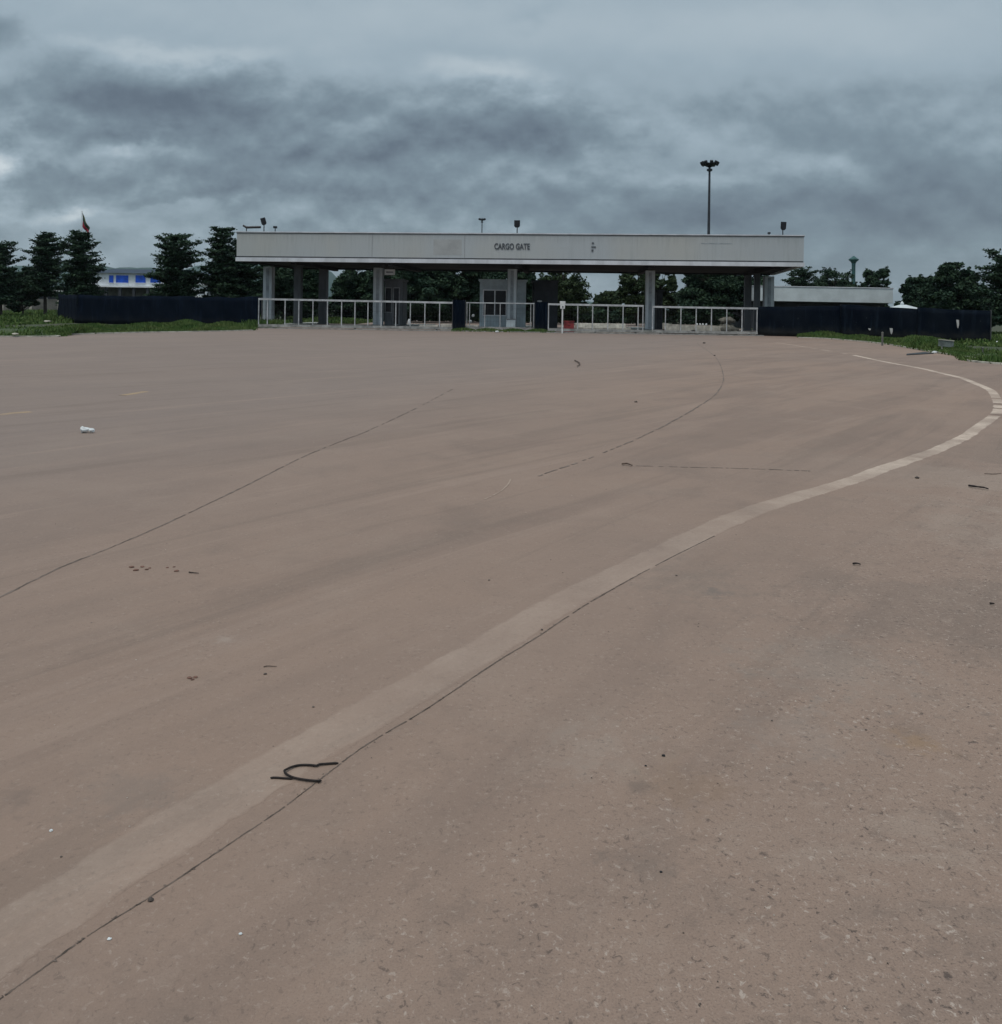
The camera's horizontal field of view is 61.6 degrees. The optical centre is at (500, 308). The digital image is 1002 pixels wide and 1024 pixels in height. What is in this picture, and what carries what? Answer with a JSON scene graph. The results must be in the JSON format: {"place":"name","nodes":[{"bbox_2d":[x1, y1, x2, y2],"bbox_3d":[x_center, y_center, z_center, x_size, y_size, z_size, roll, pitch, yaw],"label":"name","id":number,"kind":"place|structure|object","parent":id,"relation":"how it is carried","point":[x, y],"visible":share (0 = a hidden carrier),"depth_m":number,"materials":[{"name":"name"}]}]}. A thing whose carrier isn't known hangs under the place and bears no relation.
{"place":"outdoors","nodes":[
{"label":"outdoors","id":0,"kind":"place"},
{"bbox_2d":[26,290,62,298],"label":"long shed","id":1,"kind":"structure","parent":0,"point":[42,297],"depth_m":150.40,"materials":[{"name":"grey metal"}]},
{"bbox_2d":[0,328,225,336],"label":"grass bank","id":2,"kind":"structure","parent":0,"point":[8,329],"depth_m":38.92,"materials":[{"name":"plant"}]},
{"bbox_2d":[91,269,209,295],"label":"office building","id":3,"kind":"structure","parent":0,"point":[124,282],"depth_m":165.00,"materials":[{"name":"paint"}]},
{"bbox_2d":[116,275,127,282],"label":"window","id":4,"kind":"structure","parent":3,"relation":"in","point":[119,278],"depth_m":164.87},
{"bbox_2d":[135,275,145,282],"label":"window","id":5,"kind":"structure","parent":3,"relation":"in","point":[138,278],"depth_m":164.87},
{"bbox_2d":[192,284,210,296],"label":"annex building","id":6,"kind":"structure","parent":0,"point":[203,285],"depth_m":140.00,"materials":[{"name":"white concrete"}]},
{"bbox_2d":[3,263,682,309],"bbox_3d":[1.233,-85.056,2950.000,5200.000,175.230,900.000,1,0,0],"label":"hills","id":7,"kind":"structure","parent":0,"point":[332,276],"depth_m":2832.30,"materials":[{"name":"plant"}]},
{"bbox_2d":[0,321,1001,1023],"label":"road","id":8,"kind":"structure","parent":0,"point":[326,581],"depth_m":3.57,"materials":[{"name":"concrete"}]},
{"bbox_2d":[0,411,32,415],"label":"lane line","id":9,"kind":"object","parent":8,"relation":"on","point":[15,413],"visible":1,"depth_m":11.68,"materials":[{"name":"yellow paint"}]},
{"bbox_2d":[80,426,94,432],"bbox_3d":[-4.898,1.440,9.981,0.160,0.083,0.094,1,0,0],"label":"crumpled cup","id":10,"kind":"object","parent":8,"relation":"on","point":[84,429],"visible":1,"depth_m":9.95,"materials":[{"name":"paper"}]},
{"bbox_2d":[0,330,252,336],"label":"kerb lip","id":11,"kind":"object","parent":8,"relation":"on","point":[127,332],"visible":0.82,"depth_m":43.17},
{"bbox_2d":[123,391,147,395],"bbox_3d":[-6.279,1.457,14.400,0.176,0.004,0.673,1,0,9],"label":"lane line","id":12,"kind":"object","parent":8,"relation":"on","point":[135,393],"visible":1,"depth_m":14.37,"materials":[{"name":"yellow paint"}]},
{"bbox_2d":[0,431,366,596],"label":"expansion joint","id":13,"kind":"object","parent":8,"relation":"on","point":[158,526],"visible":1,"depth_m":5.78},
{"bbox_2d":[2,643,524,995],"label":"joint spalls","id":14,"kind":"object","parent":8,"relation":"on","point":[219,849],"visible":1,"depth_m":2.30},
{"bbox_2d":[285,322,317,324],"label":"traffic island","id":15,"kind":"structure","parent":8,"relation":"on","point":[307,323],"depth_m":66.93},
{"bbox_2d":[263,267,274,319],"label":"canopy column","id":16,"kind":"structure","parent":15,"relation":"on","point":[268,282],"depth_m":61.91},
{"bbox_2d":[293,266,302,322],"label":"canopy column","id":17,"kind":"structure","parent":15,"relation":"on","point":[298,282],"depth_m":66.55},
{"bbox_2d":[270,762,337,782],"bbox_3d":[-0.652,1.533,2.785,0.205,0.014,0.121,1,0,0],"label":"bent wire","id":18,"kind":"object","parent":8,"relation":"on","point":[290,777],"visible":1,"depth_m":2.76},
{"bbox_2d":[317,269,328,323],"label":"canopy column","id":19,"kind":"structure","parent":8,"relation":"on","point":[323,290],"depth_m":68.31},
{"bbox_2d":[236,231,804,275],"bbox_3d":[1.930,-3.937,63.590,39.604,2.230,14.039,1,0,5],"label":"gate canopy","id":20,"kind":"object","parent":19,"relation":"on","point":[711,254],"visible":1,"depth_m":57.00,"materials":[{"name":"metal"}]},
{"bbox_2d":[243,217,266,230],"bbox_3d":[-17.283,-5.691,58.983,1.744,1.380,0.252,1,0,5],"label":"floodlight","id":21,"kind":"object","parent":20,"relation":"on","point":[263,221],"visible":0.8,"depth_m":58.91,"materials":[{"name":"black metal"}]},
{"bbox_2d":[385,267,394,274],"bbox_3d":[-8.012,-2.829,60.594,0.744,0.854,0.061,1,0,0],"label":"hanging sign","id":22,"kind":"object","parent":20,"relation":"hanging from","point":[389,271],"visible":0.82,"depth_m":60.58,"materials":[{"name":"metal"}]},
{"bbox_2d":[514,220,519,232],"bbox_3d":[1.101,-5.365,57.345,0.400,1.261,0.252,1,0,5],"label":"floodlight","id":23,"kind":"object","parent":20,"relation":"on","point":[517,224],"visible":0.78,"depth_m":57.23,"materials":[{"name":"black metal"}]},
{"bbox_2d":[780,222,785,234],"bbox_3d":[18.709,-5.107,55.776,0.382,1.255,0.252,1,0,5],"label":"floodlight","id":24,"kind":"object","parent":20,"relation":"on","point":[783,226],"visible":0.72,"depth_m":55.66,"materials":[{"name":"black metal"}]},
{"bbox_2d":[0,536,713,998],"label":"expansion joint","id":25,"kind":"object","parent":8,"relation":"on","point":[328,772],"visible":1,"depth_m":2.76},
{"bbox_2d":[241,318,554,332],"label":"weeds","id":26,"kind":"object","parent":8,"relation":"on","point":[273,321],"visible":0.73,"depth_m":55.43,"materials":[{"name":"green plant"}]},
{"bbox_2d":[404,324,435,325],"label":"traffic island","id":27,"kind":"structure","parent":8,"relation":"on","point":[418,324],"depth_m":68.09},
{"bbox_2d":[372,268,383,325],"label":"canopy column","id":28,"kind":"structure","parent":27,"relation":"on","point":[378,283],"depth_m":61.09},
{"bbox_2d":[384,279,408,325],"bbox_3d":[-8.004,-0.449,64.100,1.537,3.486,3.200,1,0,0],"label":"ticket booth","id":29,"kind":"object","parent":27,"relation":"on","point":[395,289],"visible":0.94,"depth_m":62.60,"materials":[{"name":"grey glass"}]},
{"bbox_2d":[384,287,391,312],"bbox_3d":[-8.378,-0.612,62.571,0.552,1.906,0.082,1,0,0],"label":"window","id":30,"kind":"structure","parent":29,"relation":"in","point":[388,290],"depth_m":62.56,"materials":[{"name":"black glass"}]},
{"bbox_2d":[392,287,399,324],"bbox_3d":[-7.795,-0.156,62.571,0.512,2.817,0.082,1,0,0],"label":"door","id":31,"kind":"structure","parent":29,"relation":"in","point":[396,290],"depth_m":62.56,"materials":[{"name":"grey glass"}]},
{"bbox_2d":[391,271,458,322],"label":"broadleaf tree","id":32,"kind":"object","parent":8,"relation":"on","point":[426,285],"visible":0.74,"depth_m":82.17,"materials":[{"name":"green plant"}]},
{"bbox_2d":[419,325,438,329],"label":"kerb block","id":33,"kind":"structure","parent":8,"relation":"on","point":[430,326],"depth_m":58.38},
{"bbox_2d":[440,324,451,329],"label":"kerb block","id":34,"kind":"structure","parent":8,"relation":"on","point":[446,325],"depth_m":57.77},
{"bbox_2d":[452,300,465,328],"bbox_3d":[-2.857,0.469,57.043,0.919,2.079,0.164,1,0,0],"label":"cloth screen barrier","id":35,"kind":"object","parent":8,"relation":"on","point":[458,313],"visible":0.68,"depth_m":57.02,"materials":[{"name":"fabric"}]},
{"bbox_2d":[440,271,489,319],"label":"broadleaf tree","id":36,"kind":"object","parent":8,"relation":"on","point":[466,286],"visible":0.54,"depth_m":84.63,"materials":[{"name":"green plant"}]},
{"bbox_2d":[466,302,533,329],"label":"sliding gate","id":37,"kind":"structure","parent":8,"relation":"on","point":[518,327],"depth_m":57.33,"materials":[{"name":"grey metal"}]},
{"bbox_2d":[0,355,1001,979],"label":"lane line","id":38,"kind":"object","parent":8,"relation":"on","point":[74,895],"visible":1,"depth_m":2.87,"materials":[{"name":"white paint"}]},
{"bbox_2d":[506,319,515,326],"bbox_3d":[0.669,1.115,58.000,0.700,0.800,0.480,1,0,0],"label":"barrier cabinet","id":39,"kind":"object","parent":8,"relation":"on","point":[510,322],"visible":0.77,"depth_m":57.80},
{"bbox_2d":[260,327,763,335],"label":"gate track","id":40,"kind":"structure","parent":8,"relation":"on","point":[514,331],"depth_m":54.84,"materials":[{"name":"metal"}]},
{"bbox_2d":[258,298,452,329],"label":"sliding gate","id":41,"kind":"structure","parent":40,"relation":"on","point":[274,325],"depth_m":55.56,"materials":[{"name":"grey metal"}]},
{"bbox_2d":[652,306,757,334],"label":"sliding gate","id":42,"kind":"structure","parent":40,"relation":"on","point":[703,332],"depth_m":54.62,"materials":[{"name":"grey metal"}]},
{"bbox_2d":[24,438,999,1018],"bbox_3d":[0.864,1.559,6.044,13.252,0.009,8.998,1,0,0],"label":"loose grit","id":43,"kind":"object","parent":8,"relation":"on","point":[738,760],"visible":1,"depth_m":2.27,"materials":[{"name":"gravel"}]},
{"bbox_2d":[534,302,548,329],"bbox_3d":[2.719,0.589,56.643,0.965,2.001,0.164,1,0,0],"label":"cloth screen barrier","id":44,"kind":"object","parent":8,"relation":"on","point":[540,315],"visible":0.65,"depth_m":56.61,"materials":[{"name":"fabric"}]},
{"bbox_2d":[560,301,564,332],"bbox_3d":[3.958,0.577,54.197,0.360,2.061,0.185,1,0,0],"label":"card reader post","id":45,"kind":"object","parent":8,"relation":"on","point":[562,305],"visible":0.98,"depth_m":54.13,"materials":[{"name":"metal"}]},
{"bbox_2d":[537,272,592,323],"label":"broadleaf tree","id":46,"kind":"object","parent":8,"relation":"on","point":[571,290],"visible":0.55,"depth_m":84.87,"materials":[{"name":"green plant"}]},
{"bbox_2d":[563,321,574,331],"bbox_3d":[4.493,1.225,55.750,0.700,0.780,0.660,1,0,0],"label":"storage box","id":47,"kind":"object","parent":8,"relation":"on","point":[568,324],"visible":0.76,"depth_m":55.45,"materials":[{"name":"red paint"}]},
{"bbox_2d":[548,303,643,332],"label":"sliding gate","id":48,"kind":"structure","parent":8,"relation":"on","point":[598,330],"depth_m":55.06,"materials":[{"name":"grey metal"}]},
{"bbox_2d":[575,323,630,332],"bbox_3d":[6.811,1.319,56.350,3.672,0.600,1.000,1,0,0],"label":"concrete barrier","id":49,"kind":"object","parent":8,"relation":"on","point":[601,326],"visible":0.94,"depth_m":56.45,"materials":[{"name":"concrete"}]},
{"bbox_2d":[538,343,723,475],"bbox_3d":[5.594,1.628,23.832,1.541,0.001,33.840,1,0,16],"label":"expansion joint","id":50,"kind":"object","parent":8,"relation":"on","point":[657,428],"visible":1,"depth_m":11.53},
{"bbox_2d":[616,274,663,325],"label":"broadleaf tree","id":51,"kind":"object","parent":8,"relation":"on","point":[630,289],"visible":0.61,"depth_m":83.15,"materials":[{"name":"green plant"}]},
{"bbox_2d":[626,327,655,332],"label":"traffic island","id":52,"kind":"structure","parent":8,"relation":"on","point":[640,328],"depth_m":60.78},
{"bbox_2d":[644,270,654,329],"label":"canopy column","id":53,"kind":"structure","parent":52,"relation":"on","point":[649,289],"depth_m":59.30,"materials":[{"name":"metal"}]},
{"bbox_2d":[654,290,663,328],"bbox_3d":[11.898,0.104,64.000,0.630,2.958,2.200,1,0,0],"label":"ticket booth","id":54,"kind":"object","parent":52,"relation":"on","point":[658,302],"visible":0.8,"depth_m":63.00,"materials":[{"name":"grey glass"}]},
{"bbox_2d":[658,299,661,320],"bbox_3d":[11.912,0.115,62.971,0.286,1.603,0.082,1,0,0],"label":"window","id":55,"kind":"structure","parent":54,"relation":"in","point":[659,300],"depth_m":62.93,"materials":[{"name":"black glass"}]},
{"bbox_2d":[570,308,719,324],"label":"hedge","id":56,"kind":"object","parent":8,"relation":"on","point":[599,316],"visible":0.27,"depth_m":95.50,"materials":[{"name":"green plant"}]},
{"bbox_2d":[662,323,723,333],"bbox_3d":[12.779,1.350,55.800,4.054,0.710,0.700,1,0,0],"label":"concrete barrier","id":57,"kind":"object","parent":8,"relation":"on","point":[690,327],"visible":0.54,"depth_m":55.45,"materials":[{"name":"grey concrete"}]},
{"bbox_2d":[672,274,742,324],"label":"broadleaf tree","id":58,"kind":"object","parent":8,"relation":"on","point":[706,290],"visible":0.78,"depth_m":80.32,"materials":[{"name":"green plant"}]},
{"bbox_2d":[720,323,739,334],"bbox_3d":[15.137,1.421,55.724,1.410,0.917,0.965,1,0,0],"label":"boulder","id":59,"kind":"object","parent":8,"relation":"on","point":[731,327],"visible":0.58,"depth_m":55.39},
{"bbox_2d":[719,317,735,323],"bbox_3d":[14.979,0.850,55.782,1.168,0.591,0.848,1,0,0],"label":"boulder","id":60,"kind":"object","parent":59,"relation":"on","point":[730,320],"visible":0.74,"depth_m":55.59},
{"bbox_2d":[660,466,803,470],"bbox_3d":[2.164,1.579,8.319,1.740,0.001,0.050,1,0,5],"label":"expansion joint","id":61,"kind":"object","parent":8,"relation":"on","point":[741,468],"visible":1,"depth_m":8.31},
{"bbox_2d":[743,275,751,330],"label":"canopy column","id":62,"kind":"structure","parent":8,"relation":"on","point":[747,297],"depth_m":67.27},
{"bbox_2d":[752,273,760,330],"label":"canopy column","id":63,"kind":"structure","parent":8,"relation":"on","point":[756,294],"depth_m":68.00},
{"bbox_2d":[762,276,773,306],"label":"canopy column","id":64,"kind":"structure","parent":8,"relation":"on","point":[768,290],"depth_m":66.15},
{"bbox_2d":[798,337,1001,364],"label":"kerb lip","id":65,"kind":"object","parent":8,"relation":"on","point":[905,347],"visible":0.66,"depth_m":40.40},
{"bbox_2d":[907,352,933,354],"bbox_3d":[16.346,1.770,32.793,0.533,0.026,3.186,1,0,42],"label":"fallen board","id":66,"kind":"object","parent":8,"relation":"on","point":[919,353],"visible":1,"depth_m":32.68,"materials":[{"name":"black metal"}]},
{"bbox_2d":[968,484,988,488],"bbox_3d":[4.265,1.596,7.508,0.030,0.022,0.171,1,0,-41],"label":"twig","id":67,"kind":"object","parent":8,"relation":"on","point":[969,485],"visible":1,"depth_m":7.50,"materials":[{"name":"wood"}]},
{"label":"traffic island","id":68,"kind":"structure","parent":8,"relation":"on","visible":0},
{"bbox_2d":[479,279,527,326],"bbox_3d":[0.132,-0.358,63.500,3.604,3.540,3.400,1,0,0],"label":"ticket booth","id":69,"kind":"object","parent":68,"relation":"on","point":[494,290],"visible":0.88,"depth_m":61.90,"materials":[{"name":"metal"}]},
{"bbox_2d":[483,289,506,315],"bbox_3d":[-0.458,-0.408,61.871,1.773,1.941,0.082,1,0,0],"label":"window","id":70,"kind":"structure","parent":69,"relation":"in","point":[497,296],"depth_m":61.87,"materials":[{"name":"glass"}]},
{"bbox_2d":[507,269,516,326],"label":"canopy column","id":71,"kind":"structure","parent":68,"relation":"on","point":[512,294],"depth_m":60.09,"materials":[{"name":"metal"}]},
{"bbox_2d":[531,280,558,327],"bbox_3d":[3.309,-0.315,63.900,1.987,3.546,3.200,1,0,0],"label":"ticket booth","id":72,"kind":"object","parent":68,"relation":"on","point":[544,290],"visible":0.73,"depth_m":62.40,"materials":[{"name":"grey metal"}]},
{"bbox_2d":[0,319,1001,363],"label":"grass","id":73,"kind":"structure","parent":0,"point":[930,344],"depth_m":42.39,"materials":[{"name":"plant"}]},
{"bbox_2d":[0,0,1001,306],"label":"sky","id":74,"kind":"structure","parent":0,"point":[871,129],"materials":[{"name":"grey"}]},
{"bbox_2d":[0,309,1001,350],"bbox_3d":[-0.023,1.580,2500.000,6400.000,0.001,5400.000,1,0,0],"label":"ground","id":75,"kind":"structure","parent":0,"point":[997,328],"depth_m":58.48,"materials":[{"name":"plant"}]},
{"bbox_2d":[0,240,26,315],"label":"tiered tree","id":76,"kind":"object","parent":75,"relation":"on","point":[8,280],"visible":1,"depth_m":83.90,"materials":[{"name":"green plant"}]},
{"bbox_2d":[5,267,40,313],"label":"broadleaf tree","id":77,"kind":"object","parent":75,"relation":"on","point":[29,301],"visible":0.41,"depth_m":91.45,"materials":[{"name":"green plant"}]},
{"bbox_2d":[2,299,58,310],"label":"boundary wall","id":78,"kind":"structure","parent":75,"relation":"on","point":[51,304],"depth_m":127.90,"materials":[{"name":"concrete"}]},
{"bbox_2d":[19,231,68,314],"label":"tiered tree","id":79,"kind":"object","parent":75,"relation":"on","point":[42,260],"visible":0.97,"depth_m":87.35,"materials":[{"name":"green plant"}]},
{"bbox_2d":[50,229,109,305],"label":"tiered tree","id":80,"kind":"object","parent":75,"relation":"on","point":[77,280],"visible":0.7,"depth_m":75.11,"materials":[{"name":"green plant"}]},
{"bbox_2d":[57,294,261,323],"bbox_3d":[-28.163,0.039,62.890,25.375,2.266,4.282,1,0,33],"label":"screened fence","id":81,"kind":"object","parent":75,"relation":"on","point":[87,309],"visible":0.77,"depth_m":60.35,"materials":[{"name":"fabric"}]},
{"bbox_2d":[142,232,208,297],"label":"tiered tree","id":82,"kind":"object","parent":75,"relation":"on","point":[174,276],"visible":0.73,"depth_m":71.19,"materials":[{"name":"green plant"}]},
{"bbox_2d":[195,226,245,297],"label":"tiered tree","id":83,"kind":"object","parent":75,"relation":"on","point":[223,277],"visible":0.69,"depth_m":73.42,"materials":[{"name":"green plant"}]},
{"bbox_2d":[201,244,282,316],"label":"tiered tree","id":84,"kind":"object","parent":75,"relation":"on","point":[249,274],"visible":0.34,"depth_m":76.16,"materials":[{"name":"green plant"}]},
{"bbox_2d":[258,265,293,319],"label":"broadleaf tree","id":85,"kind":"object","parent":75,"relation":"on","point":[284,288],"visible":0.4,"depth_m":79.97,"materials":[{"name":"green plant"}]},
{"bbox_2d":[293,269,318,317],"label":"broadleaf tree","id":86,"kind":"object","parent":75,"relation":"on","point":[310,284],"visible":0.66,"depth_m":78.23,"materials":[{"name":"green plant"}]},
{"bbox_2d":[330,270,372,318],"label":"broadleaf tree","id":87,"kind":"object","parent":75,"relation":"on","point":[350,285],"visible":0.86,"depth_m":84.89,"materials":[{"name":"green plant"}]},
{"bbox_2d":[384,270,399,305],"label":"broadleaf tree","id":88,"kind":"object","parent":75,"relation":"on","point":[388,276],"visible":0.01,"depth_m":88.05,"materials":[{"name":"green plant"}]},
{"bbox_2d":[262,296,557,322],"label":"hedge","id":89,"kind":"object","parent":75,"relation":"on","point":[331,313],"visible":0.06,"depth_m":91.64,"materials":[{"name":"green plant"}]},
{"bbox_2d":[484,272,527,298],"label":"broadleaf tree","id":90,"kind":"object","parent":75,"relation":"on","point":[497,275],"visible":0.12,"depth_m":89.61,"materials":[{"name":"green plant"}]},
{"bbox_2d":[517,272,536,320],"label":"broadleaf tree","id":91,"kind":"object","parent":75,"relation":"on","point":[530,276],"visible":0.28,"depth_m":79.25,"materials":[{"name":"green plant"}]},
{"bbox_2d":[591,290,622,311],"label":"broadleaf tree","id":92,"kind":"object","parent":75,"relation":"on","point":[608,297],"visible":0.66,"depth_m":108.73,"materials":[{"name":"green plant"}]},
{"bbox_2d":[655,274,679,320],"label":"broadleaf tree","id":93,"kind":"object","parent":75,"relation":"on","point":[670,283],"visible":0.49,"depth_m":86.95,"materials":[{"name":"green plant"}]},
{"bbox_2d":[700,160,719,233],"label":"mast light","id":94,"kind":"object","parent":75,"relation":"on","point":[706,163],"visible":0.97,"depth_m":124.82,"materials":[{"name":"metal"}]},
{"bbox_2d":[718,275,768,321],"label":"broadleaf tree","id":95,"kind":"object","parent":75,"relation":"on","point":[739,279],"visible":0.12,"depth_m":82.45,"materials":[{"name":"green plant"}]},
{"bbox_2d":[781,266,826,286],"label":"tiered tree","id":96,"kind":"object","parent":75,"relation":"on","point":[803,277],"visible":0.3,"depth_m":107.27,"materials":[{"name":"green plant"}]},
{"bbox_2d":[731,285,893,327],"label":"long building","id":97,"kind":"structure","parent":75,"relation":"on","point":[789,296],"depth_m":80.00,"materials":[{"name":"white concrete"}]},
{"bbox_2d":[813,267,858,286],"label":"broadleaf tree","id":98,"kind":"object","parent":75,"relation":"on","point":[829,273],"visible":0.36,"depth_m":110.86,"materials":[{"name":"green plant"}]},
{"bbox_2d":[857,265,891,306],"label":"broadleaf tree","id":99,"kind":"object","parent":75,"relation":"on","point":[872,278],"visible":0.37,"depth_m":103.05,"materials":[{"name":"green plant"}]},
{"bbox_2d":[893,301,916,308],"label":"pavilion","id":100,"kind":"structure","parent":75,"relation":"on","point":[901,305],"depth_m":69.76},
{"bbox_2d":[894,274,933,305],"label":"broadleaf tree","id":101,"kind":"object","parent":75,"relation":"on","point":[909,297],"visible":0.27,"depth_m":83.35,"materials":[{"name":"green plant"}]},
{"bbox_2d":[912,261,988,309],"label":"broadleaf tree","id":102,"kind":"object","parent":75,"relation":"on","point":[952,288],"visible":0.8,"depth_m":72.84,"materials":[{"name":"green plant"}]},
{"bbox_2d":[970,248,1001,325],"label":"tiered tree","id":103,"kind":"object","parent":75,"relation":"on","point":[993,277],"visible":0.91,"depth_m":66.06,"materials":[{"name":"green plant"}]},
{"bbox_2d":[979,284,994,326],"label":"broadleaf tree","id":104,"kind":"object","parent":75,"relation":"on","point":[986,298],"visible":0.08,"depth_m":74.91,"materials":[{"name":"green plant"}]},
{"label":"flagpole","id":105,"kind":"object","parent":75,"relation":"on","visible":0},
{"bbox_2d":[82,215,89,231],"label":"flag","id":106,"kind":"object","parent":105,"relation":"attached to","point":[85,226],"visible":0.94,"depth_m":120.02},
{"bbox_2d":[848,256,858,283],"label":"water tower","id":107,"kind":"structure","parent":0,"point":[853,260],"depth_m":299.38,"materials":[{"name":"teal paint"}]},
{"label":"grass bank","id":108,"kind":"structure","parent":0,"visible":0},
{"bbox_2d":[756,304,991,340],"bbox_3d":[22.570,0.838,51.880,13.426,2.139,1.249,1,0,35],"label":"screened fence","id":109,"kind":"object","parent":108,"relation":"on","point":[854,320],"visible":0.83,"depth_m":51.77,"materials":[{"name":"fabric"}]},
{"bbox_2d":[938,339,953,348],"bbox_3d":[18.290,1.539,34.572,0.641,0.552,0.115,1,0,0],"label":"verge sign","id":110,"kind":"object","parent":108,"relation":"on","point":[942,343],"visible":0.85,"depth_m":34.55,"materials":[{"name":"metal"}]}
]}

